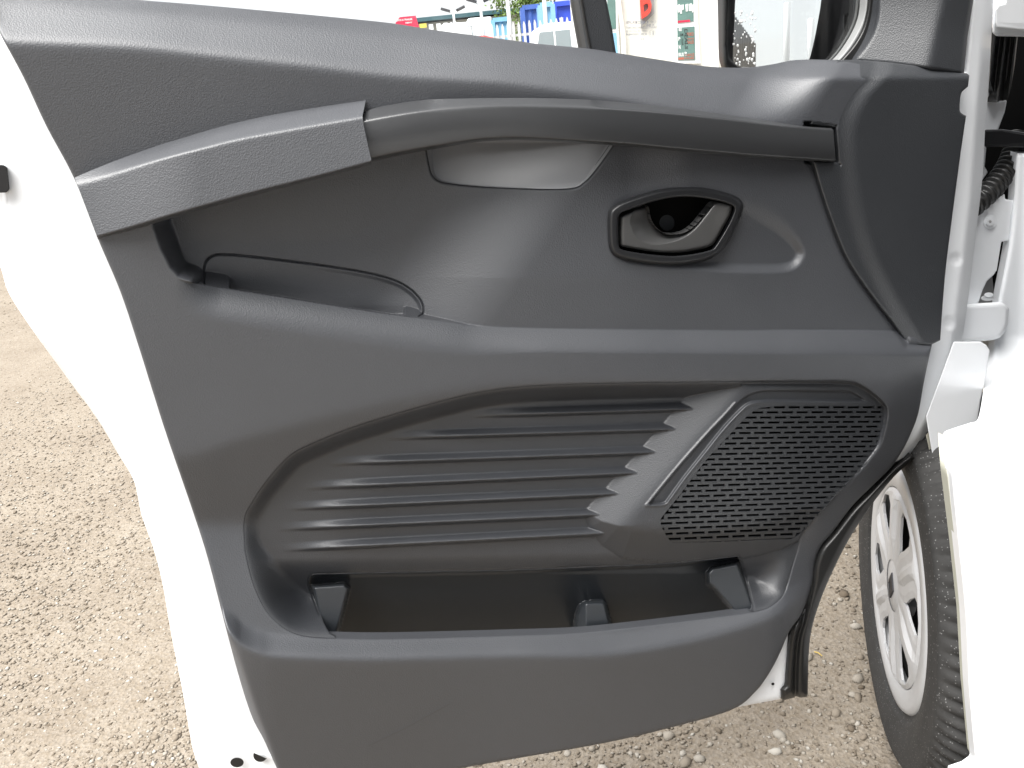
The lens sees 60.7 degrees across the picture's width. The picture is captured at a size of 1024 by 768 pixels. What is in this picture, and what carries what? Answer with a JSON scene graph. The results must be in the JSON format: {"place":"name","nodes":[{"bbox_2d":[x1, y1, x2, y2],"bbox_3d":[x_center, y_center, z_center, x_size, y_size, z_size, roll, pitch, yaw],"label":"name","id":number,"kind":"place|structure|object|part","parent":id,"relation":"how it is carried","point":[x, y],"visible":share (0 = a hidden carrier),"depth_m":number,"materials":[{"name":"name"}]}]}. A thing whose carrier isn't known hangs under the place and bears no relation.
{"place":"outdoors","nodes":[
{"label":"outdoors","id":0,"kind":"place"},
{"bbox_2d":[0,274,196,767],"bbox_3d":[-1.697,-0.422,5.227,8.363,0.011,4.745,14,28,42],"label":"gravel","id":1,"kind":"structure","parent":0,"point":[153,763],"depth_m":2.21,"materials":[{"name":"beige gravel"}]},
{"bbox_2d":[146,0,565,23],"label":"sky","id":2,"kind":"structure","parent":0,"point":[388,11],"materials":[{"name":"white"}]},
{"bbox_2d":[417,8,520,40],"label":"warehouse","id":3,"kind":"structure","parent":0,"point":[434,22],"depth_m":55.22,"materials":[{"name":"teal"}]},
{"bbox_2d":[0,268,983,767],"bbox_3d":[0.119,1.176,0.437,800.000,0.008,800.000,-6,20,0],"label":"ground","id":4,"kind":"structure","parent":0,"point":[32,352],"depth_m":2.15,"materials":[{"name":"beige gravel"}]},
{"bbox_2d":[396,16,418,26],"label":"sign","id":5,"kind":"object","parent":4,"relation":"on","point":[410,21],"visible":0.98,"depth_m":44.23,"materials":[{"name":"red"}]},
{"bbox_2d":[419,23,426,27],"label":"yellow sign","id":6,"kind":"object","parent":4,"relation":"on","point":[424,25],"visible":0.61,"depth_m":42.44,"materials":[{"name":"yellow"}]},
{"bbox_2d":[440,5,464,22],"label":"lamp post","id":7,"kind":"object","parent":4,"relation":"on","point":[453,13],"visible":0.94,"depth_m":40.35,"materials":[{"name":"metal"}]},
{"bbox_2d":[439,22,468,34],"bbox_3d":[-2.153,-11.666,31.814,1.552,2.624,1.920,-6,20,0],"label":"parked van","id":8,"kind":"object","parent":4,"relation":"on","point":[461,27],"visible":0.25,"depth_m":30.54,"materials":[{"name":"white paint"}]},
{"bbox_2d":[466,0,488,34],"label":"lamp post","id":9,"kind":"object","parent":4,"relation":"on","point":[481,13],"visible":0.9,"depth_m":36.77,"materials":[{"name":"metal"}]},
{"bbox_2d":[467,17,491,36],"bbox_3d":[-1.529,-14.361,38.309,1.617,3.028,1.920,-6,20,0],"label":"parked van","id":10,"kind":"object","parent":4,"relation":"on","point":[473,22],"visible":0.24,"depth_m":37.00,"materials":[{"name":"white paint"}]},
{"bbox_2d":[491,17,511,39],"bbox_3d":[-0.349,-13.409,35.739,0.808,2.812,2.480,-6,20,0],"label":"shipping container","id":11,"kind":"object","parent":4,"relation":"on","point":[499,21],"visible":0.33,"depth_m":34.26,"materials":[{"name":"teal metal"}]},
{"bbox_2d":[506,0,512,39],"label":"lamp post","id":12,"kind":"object","parent":4,"relation":"on","point":[509,22],"visible":0.33,"depth_m":27.66,"materials":[{"name":"metal"}]},
{"bbox_2d":[0,0,1023,767],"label":"van","id":13,"kind":"object","parent":4,"relation":"on","point":[456,400],"visible":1,"depth_m":1.10,"materials":[{"name":"white paint"}]},
{"bbox_3d":[0.058,0.006,1.258,1.294,1.286,0.595,-6,20,0],"label":"door","id":14,"kind":"part","parent":13,"relation":"part of","materials":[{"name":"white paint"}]},
{"bbox_2d":[468,17,568,41],"bbox_3d":[1.054,-9.421,25.446,4.438,2.245,0.160,-6,20,0],"label":"palisade fence","id":15,"kind":"object","parent":4,"relation":"on","point":[514,35],"visible":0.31,"depth_m":25.07,"materials":[{"name":"wood"}]},
{"bbox_2d":[485,0,554,41],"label":"tree","id":16,"kind":"object","parent":4,"relation":"on","point":[520,2],"visible":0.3,"depth_m":42.06,"materials":[{"name":"green plant"}]},
{"bbox_2d":[519,4,538,42],"bbox_3d":[0.779,-12.941,33.822,0.772,3.054,2.480,-6,20,0],"label":"shipping container","id":17,"kind":"object","parent":4,"relation":"on","point":[528,13],"visible":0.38,"depth_m":32.35,"materials":[{"name":"blue metal"}]},
{"bbox_2d":[542,0,547,22],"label":"lamp post","id":18,"kind":"object","parent":4,"relation":"on","point":[544,4],"depth_m":26.71,"materials":[{"name":"metal"}]},
{"bbox_2d":[536,1,555,26],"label":"window","id":19,"kind":"structure","parent":4,"relation":"on","point":[551,15],"depth_m":30.44,"materials":[{"name":"white glass"}]},
{"bbox_2d":[529,22,572,46],"bbox_3d":[0.524,-4.104,12.157,1.317,1.644,1.900,-6,20,0],"label":"parked car","id":20,"kind":"object","parent":4,"relation":"on","point":[558,34],"visible":0.16,"depth_m":11.31,"materials":[{"name":"white paint"}]},
{"bbox_3d":[0.402,-4.302,11.355,0.311,0.495,0.180,-6,20,0],"label":"side window","id":21,"kind":"part","parent":20,"relation":"part of","materials":[{"name":"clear glass"}]},
{"bbox_3d":[0.676,-4.330,11.355,0.196,0.495,0.180,-6,20,0],"label":"side window","id":22,"kind":"part","parent":20,"relation":"part of","materials":[{"name":"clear glass"}]},
{"bbox_2d":[554,0,570,22],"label":"shipping container","id":23,"kind":"object","parent":4,"relation":"on","point":[562,9],"visible":0.08,"depth_m":31.42,"materials":[{"name":"blue metal"}]},
{"bbox_2d":[570,0,720,66],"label":"cabin","id":24,"kind":"object","parent":4,"relation":"on","point":[685,31],"visible":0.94,"depth_m":5.59,"materials":[{"name":"white plastic"}]},
{"bbox_2d":[607,0,617,30],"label":"window frame","id":25,"kind":"structure","parent":24,"relation":"in","point":[612,4],"depth_m":5.53,"materials":[{"name":"white plastic"}]},
{"bbox_2d":[613,31,619,52],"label":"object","id":26,"kind":"structure","parent":24,"relation":"in","point":[615,34],"depth_m":5.59,"materials":[{"name":"white plastic"}]},
{"bbox_2d":[674,0,697,25],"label":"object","id":27,"kind":"structure","parent":24,"relation":"in","point":[685,11],"depth_m":5.55,"materials":[{"name":"white plastic"}]},
{"bbox_2d":[674,24,699,62],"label":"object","id":28,"kind":"structure","parent":24,"relation":"in","point":[687,48],"depth_m":5.61,"materials":[{"name":"paper"}]},
{"bbox_2d":[465,529,900,767],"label":"gravel","id":29,"kind":"structure","parent":0,"point":[714,737],"depth_m":1.69,"materials":[{"name":"beige gravel"}]}
]}

